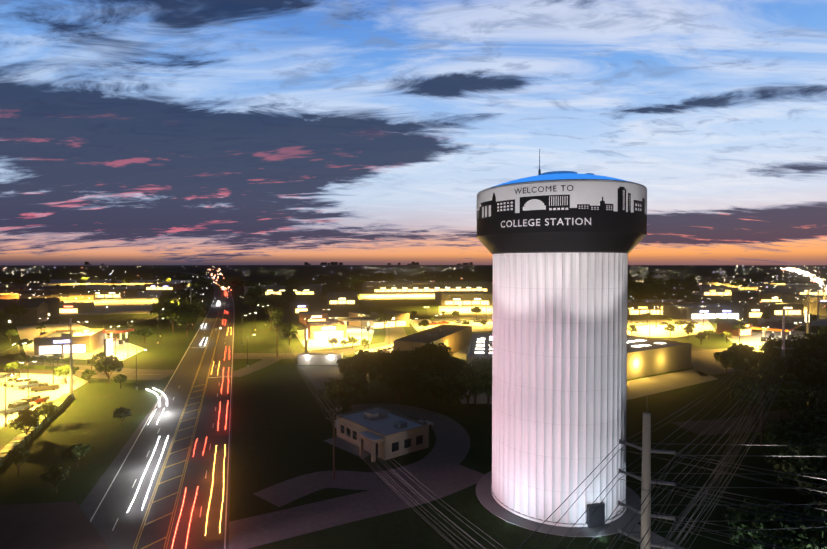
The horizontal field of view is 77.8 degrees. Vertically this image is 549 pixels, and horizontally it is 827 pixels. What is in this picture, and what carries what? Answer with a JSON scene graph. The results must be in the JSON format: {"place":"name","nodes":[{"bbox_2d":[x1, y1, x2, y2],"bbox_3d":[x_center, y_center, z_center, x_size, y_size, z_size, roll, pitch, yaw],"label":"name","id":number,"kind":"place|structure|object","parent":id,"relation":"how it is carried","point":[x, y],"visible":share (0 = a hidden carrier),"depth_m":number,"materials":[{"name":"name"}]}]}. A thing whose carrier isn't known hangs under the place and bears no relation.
{"place":"outdoors","nodes":[
{"label":"outdoors","id":0,"kind":"place"},
{"bbox_2d":[59,302,93,313],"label":"building","id":1,"kind":"structure","parent":0,"point":[78,307],"depth_m":319.58,"materials":[{"name":"brown"}]},
{"bbox_2d":[16,323,143,360],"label":"parking lot","id":2,"kind":"structure","parent":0,"point":[30,332],"depth_m":193.43,"materials":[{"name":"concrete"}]},
{"bbox_2d":[34,328,104,354],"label":"store building","id":3,"kind":"structure","parent":2,"relation":"on","point":[50,340],"depth_m":177.17,"materials":[{"name":"grey"}]},
{"bbox_2d":[97,328,133,343],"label":"gas canopy","id":4,"kind":"object","parent":2,"relation":"on","point":[122,330],"visible":0.75,"depth_m":197.10,"materials":[{"name":"red"}]},
{"bbox_2d":[86,289,137,297],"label":"building","id":5,"kind":"structure","parent":0,"point":[112,293],"depth_m":466.60,"materials":[{"name":"grey"}]},
{"bbox_2d":[79,271,234,548],"bbox_3d":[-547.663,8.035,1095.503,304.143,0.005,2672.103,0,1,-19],"label":"road","id":6,"kind":"structure","parent":0,"point":[198,399],"depth_m":79.03,"materials":[{"name":"grey asphalt"}]},
{"bbox_2d":[128,294,229,548],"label":"light trails","id":7,"kind":"object","parent":6,"relation":"on","point":[193,454],"visible":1,"depth_m":73.73,"materials":[{"name":"red"}]},
{"bbox_2d":[299,311,327,325],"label":"building","id":8,"kind":"structure","parent":0,"point":[318,316],"depth_m":259.34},
{"bbox_2d":[295,325,373,350],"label":"parking lot","id":9,"kind":"structure","parent":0,"point":[319,344],"depth_m":209.44,"materials":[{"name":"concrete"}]},
{"bbox_2d":[306,320,345,339],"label":"building","id":10,"kind":"structure","parent":9,"relation":"on","point":[320,329],"depth_m":212.14,"materials":[{"name":"brick"}]},
{"bbox_2d":[336,317,376,331],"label":"gas canopy","id":11,"kind":"object","parent":9,"relation":"on","point":[357,319],"visible":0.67,"depth_m":232.41,"materials":[{"name":"grey metal"}]},
{"bbox_2d":[327,292,357,303],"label":"building","id":12,"kind":"structure","parent":0,"point":[342,297],"depth_m":391.66,"materials":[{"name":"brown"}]},
{"bbox_2d":[0,265,826,548],"bbox_3d":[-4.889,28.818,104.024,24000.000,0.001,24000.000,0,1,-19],"label":"ground","id":13,"kind":"structure","parent":0,"point":[282,428],"depth_m":96.93,"materials":[{"name":"green plant"}]},
{"bbox_2d":[3,303,27,325],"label":"tree","id":14,"kind":"object","parent":13,"relation":"on","point":[14,309],"visible":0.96,"depth_m":254.19,"materials":[{"name":"green plant"}]},
{"bbox_2d":[2,446,31,475],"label":"tree","id":15,"kind":"object","parent":13,"relation":"on","point":[16,454],"visible":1,"depth_m":74.32,"materials":[{"name":"green plant"}]},
{"bbox_2d":[8,408,40,434],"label":"tree","id":16,"kind":"object","parent":13,"relation":"on","point":[21,421],"visible":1,"depth_m":88.81,"materials":[{"name":"green plant"}]},
{"bbox_2d":[0,393,71,455],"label":"hedge","id":17,"kind":"object","parent":13,"relation":"on","point":[22,439],"visible":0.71,"depth_m":91.46,"materials":[{"name":"green plant"}]},
{"bbox_2d":[0,372,87,428],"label":"lot","id":18,"kind":"structure","parent":13,"relation":"on","point":[14,394],"depth_m":125.15,"materials":[{"name":"grey asphalt"}]},
{"bbox_2d":[0,401,29,413],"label":"car","id":19,"kind":"object","parent":18,"relation":"on","point":[14,407],"visible":0.81,"depth_m":106.46,"materials":[{"name":"beige"}]},
{"bbox_2d":[34,401,59,426],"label":"tree","id":20,"kind":"object","parent":13,"relation":"on","point":[45,408],"visible":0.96,"depth_m":96.97,"materials":[{"name":"green plant"}]},
{"bbox_2d":[39,465,69,492],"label":"tree","id":21,"kind":"object","parent":13,"relation":"on","point":[59,473],"visible":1,"depth_m":68.96,"materials":[{"name":"green plant"}]},
{"bbox_2d":[0,502,109,548],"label":"side road","id":22,"kind":"structure","parent":13,"relation":"on","point":[62,525],"depth_m":59.91,"materials":[{"name":"grey asphalt"}]},
{"bbox_2d":[60,318,81,398],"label":"steel pole","id":23,"kind":"object","parent":13,"relation":"on","point":[71,372],"visible":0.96,"depth_m":117.10,"materials":[{"name":"metal"}]},
{"bbox_2d":[61,444,91,467],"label":"tree","id":24,"kind":"object","parent":13,"relation":"on","point":[73,452],"visible":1,"depth_m":77.03,"materials":[{"name":"green plant"}]},
{"bbox_2d":[93,355,123,384],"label":"tree","id":25,"kind":"object","parent":13,"relation":"on","point":[108,364],"visible":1,"depth_m":130.03,"materials":[{"name":"green plant"}]},
{"bbox_2d":[59,291,161,314],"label":"lot","id":26,"kind":"structure","parent":13,"relation":"on","point":[144,300],"depth_m":389.44,"materials":[{"name":"asphalt"}]},
{"bbox_2d":[13,289,78,293],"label":"building","id":27,"kind":"structure","parent":26,"relation":"on","point":[64,291],"depth_m":456.49,"materials":[{"name":"brick"}]},
{"bbox_2d":[44,279,191,288],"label":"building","id":28,"kind":"structure","parent":13,"relation":"on","point":[100,284],"depth_m":804.07,"materials":[{"name":"concrete"}]},
{"bbox_2d":[144,283,185,289],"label":"building","id":29,"kind":"structure","parent":13,"relation":"on","point":[166,286],"depth_m":606.55,"materials":[{"name":"brick"}]},
{"bbox_2d":[156,305,182,331],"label":"tree","id":30,"kind":"object","parent":13,"relation":"on","point":[169,312],"visible":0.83,"depth_m":229.46,"materials":[{"name":"green plant"}]},
{"bbox_2d":[176,310,197,336],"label":"tree","id":31,"kind":"object","parent":13,"relation":"on","point":[184,317],"visible":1,"depth_m":216.06,"materials":[{"name":"green plant"}]},
{"bbox_2d":[178,300,205,331],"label":"tree","id":32,"kind":"object","parent":13,"relation":"on","point":[196,307],"visible":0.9,"depth_m":230.57,"materials":[{"name":"green plant"}]},
{"bbox_2d":[244,284,321,294],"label":"building","id":33,"kind":"structure","parent":13,"relation":"on","point":[314,289],"depth_m":512.21,"materials":[{"name":"grey"}]},
{"bbox_2d":[298,353,342,364],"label":"building","id":34,"kind":"structure","parent":13,"relation":"on","point":[318,359],"depth_m":156.49,"materials":[{"name":"grey"}]},
{"bbox_2d":[326,407,341,479],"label":"wooden pole","id":35,"kind":"object","parent":13,"relation":"on","point":[335,424],"visible":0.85,"depth_m":73.33,"materials":[{"name":"brown wood"}]},
{"bbox_2d":[327,410,505,548],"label":"wires","id":36,"kind":"object","parent":35,"relation":"attached to","point":[412,487],"visible":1,"depth_m":51.01,"materials":[{"name":"grey metal"}]},
{"bbox_2d":[299,366,369,388],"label":"parking lot","id":37,"kind":"structure","parent":13,"relation":"on","point":[320,375],"depth_m":143.23,"materials":[{"name":"grey asphalt"}]},
{"bbox_2d":[318,378,353,412],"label":"tree","id":38,"kind":"object","parent":13,"relation":"on","point":[329,394],"visible":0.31,"depth_m":105.17,"materials":[{"name":"green plant"}]},
{"bbox_2d":[324,437,370,457],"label":"small building apron","id":39,"kind":"object","parent":13,"relation":"on","point":[343,444],"visible":0.6,"depth_m":86.79,"materials":[{"name":"concrete"}]},
{"bbox_2d":[331,372,369,411],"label":"tree","id":40,"kind":"object","parent":13,"relation":"on","point":[351,383],"visible":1,"depth_m":103.28,"materials":[{"name":"green plant"}]},
{"bbox_2d":[336,349,384,399],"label":"tree","id":41,"kind":"object","parent":13,"relation":"on","point":[360,362],"visible":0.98,"depth_m":114.64,"materials":[{"name":"green plant"}]},
{"bbox_2d":[354,344,392,357],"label":"lot strip","id":42,"kind":"object","parent":13,"relation":"on","point":[374,349],"visible":0.08,"depth_m":185.79,"materials":[{"name":"concrete"}]},
{"bbox_2d":[349,309,408,328],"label":"retail building","id":43,"kind":"structure","parent":13,"relation":"on","point":[400,319],"depth_m":250.28,"materials":[{"name":"grey"}]},
{"bbox_2d":[336,406,428,459],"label":"building","id":44,"kind":"structure","parent":13,"relation":"on","point":[390,427],"depth_m":86.14,"materials":[{"name":"beige concrete"}]},
{"bbox_2d":[336,419,422,461],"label":"windows","id":45,"kind":"structure","parent":44,"relation":"attached to","point":[370,436],"depth_m":82.73,"materials":[{"name":"black glass"}]},
{"bbox_2d":[0,275,784,324],"bbox_3d":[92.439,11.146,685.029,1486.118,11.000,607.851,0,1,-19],"label":"houses","id":46,"kind":"structure","parent":13,"relation":"on","point":[43,306],"depth_m":435.69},
{"bbox_2d":[375,348,415,393],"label":"tree","id":47,"kind":"object","parent":13,"relation":"on","point":[393,357],"visible":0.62,"depth_m":120.04,"materials":[{"name":"green plant"}]},
{"bbox_2d":[0,275,795,548],"bbox_3d":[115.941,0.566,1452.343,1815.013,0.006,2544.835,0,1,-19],"label":"pavement","id":48,"kind":"structure","parent":13,"relation":"on","point":[438,470],"depth_m":73.55,"materials":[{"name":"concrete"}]},
{"bbox_2d":[730,380,776,425],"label":"tree","id":49,"kind":"object","parent":48,"relation":"on","point":[749,405],"visible":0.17,"depth_m":96.17,"materials":[{"name":"green plant"}]},
{"bbox_2d":[727,377,781,425],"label":"tree","id":50,"kind":"object","parent":48,"relation":"on","point":[733,394],"visible":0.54,"depth_m":96.81,"materials":[{"name":"green plant"}]},
{"bbox_2d":[750,352,821,411],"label":"tree","id":51,"kind":"object","parent":48,"relation":"on","point":[806,374],"visible":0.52,"depth_m":105.16,"materials":[{"name":"green plant"}]},
{"bbox_2d":[771,356,826,413],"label":"tree","id":52,"kind":"object","parent":48,"relation":"on","point":[821,375],"visible":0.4,"depth_m":102.72,"materials":[{"name":"green plant"}]},
{"bbox_2d":[360,292,491,299],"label":"building","id":53,"kind":"structure","parent":13,"relation":"on","point":[403,296],"depth_m":484.64,"materials":[{"name":"concrete"}]},
{"bbox_2d":[362,281,492,291],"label":"building","id":54,"kind":"structure","parent":13,"relation":"on","point":[404,286],"depth_m":565.57,"materials":[{"name":"grey"}]},
{"bbox_2d":[393,324,471,354],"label":"building","id":55,"kind":"structure","parent":13,"relation":"on","point":[455,338],"depth_m":175.67,"materials":[{"name":"grey"}]},
{"bbox_2d":[409,315,491,331],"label":"retail lot","id":56,"kind":"structure","parent":13,"relation":"on","point":[477,326],"depth_m":265.54,"materials":[{"name":"asphalt"}]},
{"bbox_2d":[439,305,491,313],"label":"building","id":57,"kind":"structure","parent":13,"relation":"on","point":[465,309],"depth_m":346.85,"materials":[{"name":"concrete"}]},
{"bbox_2d":[467,333,491,365],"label":"building","id":58,"kind":"structure","parent":13,"relation":"on","point":[480,346],"depth_m":152.85,"materials":[{"name":"grey"}]},
{"bbox_2d":[476,471,683,548],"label":"tower apron","id":59,"kind":"object","parent":13,"relation":"on","point":[486,499],"visible":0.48,"depth_m":61.24,"materials":[{"name":"concrete"}]},
{"bbox_2d":[476,149,646,527],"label":"water tower","id":60,"kind":"structure","parent":59,"relation":"on","point":[559,245],"depth_m":60.69,"materials":[{"name":"metal"}]},
{"bbox_2d":[627,285,646,299],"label":"tree","id":61,"kind":"object","parent":13,"relation":"on","point":[633,292],"visible":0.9,"depth_m":323.90,"materials":[{"name":"green plant"}]},
{"bbox_2d":[617,411,675,548],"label":"transmission pole","id":62,"kind":"object","parent":13,"relation":"on","point":[645,478],"visible":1,"depth_m":34.71,"materials":[{"name":"metal"}]},
{"bbox_2d":[517,443,674,548],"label":"power lines","id":63,"kind":"object","parent":62,"relation":"attached to","point":[612,512],"visible":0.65,"depth_m":30.65,"materials":[{"name":"grey metal"}]},
{"bbox_2d":[533,449,674,548],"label":"power lines","id":64,"kind":"object","parent":62,"relation":"attached to","point":[616,514],"visible":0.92,"depth_m":31.14,"materials":[{"name":"grey metal"}]},
{"bbox_2d":[621,320,793,548],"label":"power lines","id":65,"kind":"object","parent":62,"relation":"attached to","point":[716,433],"visible":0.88,"depth_m":52.73,"materials":[{"name":"grey metal"}]},
{"bbox_2d":[658,391,769,548],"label":"wires","id":66,"kind":"object","parent":62,"relation":"attached to","point":[717,472],"visible":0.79,"depth_m":56.85,"materials":[{"name":"grey metal"}]},
{"bbox_2d":[619,443,826,532],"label":"power lines","id":67,"kind":"object","parent":62,"relation":"attached to","point":[740,487],"visible":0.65,"depth_m":36.42,"materials":[{"name":"grey metal"}]},
{"bbox_2d":[627,335,690,379],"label":"building","id":68,"kind":"structure","parent":13,"relation":"on","point":[648,356],"depth_m":146.30,"materials":[{"name":"grey"}]},
{"bbox_2d":[627,299,707,314],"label":"building","id":69,"kind":"structure","parent":13,"relation":"on","point":[638,308],"depth_m":310.03,"materials":[{"name":"grey"}]},
{"bbox_2d":[627,319,714,337],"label":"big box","id":70,"kind":"object","parent":13,"relation":"on","point":[658,331],"visible":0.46,"depth_m":245.03,"materials":[{"name":"concrete"}]},
{"bbox_2d":[627,369,717,399],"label":"parking lot","id":71,"kind":"structure","parent":13,"relation":"on","point":[641,387],"depth_m":133.58,"materials":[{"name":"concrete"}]},
{"bbox_2d":[663,304,743,318],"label":"building","id":72,"kind":"structure","parent":13,"relation":"on","point":[701,311],"depth_m":288.25,"materials":[{"name":"grey"}]},
{"bbox_2d":[680,286,739,294],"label":"building","id":73,"kind":"structure","parent":13,"relation":"on","point":[714,290],"depth_m":500.77,"materials":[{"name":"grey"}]},
{"bbox_2d":[691,348,741,375],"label":"parking lot","id":74,"kind":"structure","parent":13,"relation":"on","point":[703,362],"depth_m":159.03,"materials":[{"name":"grey asphalt"}]},
{"bbox_2d":[717,321,752,335],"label":"building","id":75,"kind":"structure","parent":13,"relation":"on","point":[724,326],"depth_m":221.45,"materials":[{"name":"brick"}]},
{"bbox_2d":[729,303,763,317],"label":"building","id":76,"kind":"structure","parent":13,"relation":"on","point":[753,311],"depth_m":293.72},
{"bbox_2d":[721,496,806,548],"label":"tree","id":77,"kind":"object","parent":13,"relation":"on","point":[776,526],"visible":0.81,"depth_m":48.38,"materials":[{"name":"green plant"}]},
{"bbox_2d":[727,330,815,363],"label":"parking lot","id":78,"kind":"structure","parent":13,"relation":"on","point":[753,339],"depth_m":214.42,"materials":[{"name":"grey asphalt"}]},
{"bbox_2d":[751,321,801,341],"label":"gas canopy","id":79,"kind":"object","parent":78,"relation":"on","point":[776,325],"visible":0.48,"depth_m":203.49,"materials":[{"name":"orange"}]},
{"bbox_2d":[773,309,793,356],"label":"transmission pole","id":80,"kind":"object","parent":13,"relation":"on","point":[783,339],"visible":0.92,"depth_m":115.14,"materials":[{"name":"metal"}]},
{"bbox_2d":[757,307,826,325],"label":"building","id":81,"kind":"structure","parent":13,"relation":"on","point":[822,321],"depth_m":284.61,"materials":[{"name":"concrete"}]},
{"bbox_2d":[732,291,790,301],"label":"building","id":82,"kind":"structure","parent":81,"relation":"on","point":[751,296],"depth_m":406.88,"materials":[{"name":"grey"}]},
{"bbox_2d":[748,302,803,314],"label":"building","id":83,"kind":"structure","parent":81,"relation":"on","point":[773,308],"depth_m":308.79,"materials":[{"name":"grey"}]},
{"bbox_2d":[809,301,826,315],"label":"building","id":84,"kind":"structure","parent":81,"relation":"on","point":[823,308],"depth_m":310.50,"materials":[{"name":"grey"}]},
{"bbox_2d":[758,427,826,500],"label":"tree","id":85,"kind":"object","parent":13,"relation":"on","point":[785,437],"visible":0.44,"depth_m":67.10,"materials":[{"name":"green plant"}]},
{"bbox_2d":[765,285,826,294],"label":"building","id":86,"kind":"structure","parent":13,"relation":"on","point":[797,289],"depth_m":506.67,"materials":[{"name":"grey"}]},
{"bbox_2d":[769,440,826,507],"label":"tree","id":87,"kind":"object","parent":13,"relation":"on","point":[798,465],"visible":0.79,"depth_m":59.19,"materials":[{"name":"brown plant"}]},
{"bbox_2d":[0,0,826,264],"label":"sky","id":88,"kind":"structure","parent":0,"point":[133,132],"materials":[{"name":"blue"}]},
{"bbox_2d":[403,354,437,393],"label":"tree","id":89,"kind":"object","parent":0,"point":[421,360],"visible":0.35,"depth_m":120.53,"materials":[{"name":"green plant"}]},
{"bbox_2d":[415,341,454,365],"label":"tree","id":90,"kind":"object","parent":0,"point":[433,350],"visible":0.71,"depth_m":128.55,"materials":[{"name":"green plant"}]},
{"bbox_2d":[415,367,455,410],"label":"tree","id":91,"kind":"object","parent":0,"point":[432,379],"visible":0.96,"depth_m":106.55,"materials":[{"name":"green plant"}]},
{"bbox_2d":[436,355,462,373],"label":"tree","id":92,"kind":"object","parent":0,"point":[451,362],"visible":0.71,"depth_m":123.60,"materials":[{"name":"green plant"}]},
{"bbox_2d":[434,381,465,411],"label":"tree","id":93,"kind":"object","parent":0,"point":[443,394],"visible":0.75,"depth_m":105.34,"materials":[{"name":"green plant"}]},
{"bbox_2d":[435,291,491,304],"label":"building","id":94,"kind":"structure","parent":0,"point":[463,297],"depth_m":385.34,"materials":[{"name":"grey"}]},
{"bbox_2d":[449,368,483,402],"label":"tree","id":95,"kind":"object","parent":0,"point":[466,374],"visible":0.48,"depth_m":109.00,"materials":[{"name":"green plant"}]},
{"bbox_2d":[455,376,482,409],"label":"tree","id":96,"kind":"object","parent":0,"point":[469,383],"visible":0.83,"depth_m":106.94,"materials":[{"name":"green plant"}]},
{"bbox_2d":[459,389,491,403],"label":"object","id":97,"kind":"object","parent":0,"point":[481,399],"visible":0.2,"depth_m":116.85,"materials":[{"name":"concrete"}]},
{"bbox_2d":[464,356,491,406],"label":"tree","id":98,"kind":"object","parent":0,"point":[485,366],"visible":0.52,"depth_m":109.73,"materials":[{"name":"green plant"}]},
{"bbox_2d":[477,376,491,410],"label":"tree","id":99,"kind":"object","parent":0,"point":[488,382],"visible":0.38,"depth_m":106.45,"materials":[{"name":"green plant"}]},
{"bbox_2d":[651,382,780,548],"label":"wires","id":100,"kind":"object","parent":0,"point":[720,481],"visible":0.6,"depth_m":52.06,"materials":[{"name":"grey metal"}]},
{"bbox_2d":[717,342,768,379],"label":"tree","id":101,"kind":"object","parent":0,"point":[732,357],"visible":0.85,"depth_m":121.00,"materials":[{"name":"green plant"}]},
{"bbox_2d":[759,335,812,356],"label":"tree","id":102,"kind":"object","parent":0,"point":[767,344],"visible":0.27,"depth_m":134.63,"materials":[{"name":"green plant"}]},
{"bbox_2d":[762,341,810,360],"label":"tree","id":103,"kind":"object","parent":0,"point":[795,350],"visible":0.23,"depth_m":123.96,"materials":[{"name":"green plant"}]},
{"bbox_2d":[764,418,813,460],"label":"tree","id":104,"kind":"object","parent":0,"point":[780,430],"visible":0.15,"depth_m":72.18,"materials":[{"name":"green plant"}]},
{"bbox_2d":[761,379,826,415],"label":"tree","id":105,"kind":"object","parent":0,"point":[797,388],"visible":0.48,"depth_m":90.87,"materials":[{"name":"green plant"}]},
{"bbox_2d":[769,511,826,548],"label":"tree","id":106,"kind":"object","parent":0,"point":[801,537],"visible":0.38,"depth_m":46.30,"materials":[{"name":"green plant"}]},
{"bbox_2d":[782,294,826,306],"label":"building","id":107,"kind":"structure","parent":0,"point":[792,298],"depth_m":375.10,"materials":[{"name":"grey"}]},
{"bbox_2d":[785,396,826,431],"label":"tree","id":108,"kind":"object","parent":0,"point":[807,415],"visible":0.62,"depth_m":73.87,"materials":[{"name":"green plant"}]},
{"bbox_2d":[786,497,826,548],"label":"tree","id":109,"kind":"object","parent":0,"point":[815,536],"visible":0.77,"depth_m":44.46,"materials":[{"name":"green plant"}]},
{"bbox_2d":[798,387,826,416],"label":"tree","id":110,"kind":"object","parent":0,"point":[813,400],"visible":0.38,"depth_m":77.09,"materials":[{"name":"green plant"}]},
{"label":"transmission pole","id":111,"kind":"object","parent":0,"visible":0},
{"bbox_2d":[619,449,826,548],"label":"power lines","id":112,"kind":"object","parent":111,"relation":"attached to","point":[728,502],"visible":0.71,"depth_m":33.43,"materials":[{"name":"grey metal"}]},
{"bbox_2d":[620,443,826,548],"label":"power lines","id":113,"kind":"object","parent":111,"relation":"attached to","point":[739,500],"visible":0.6,"depth_m":33.17,"materials":[{"name":"grey metal"}]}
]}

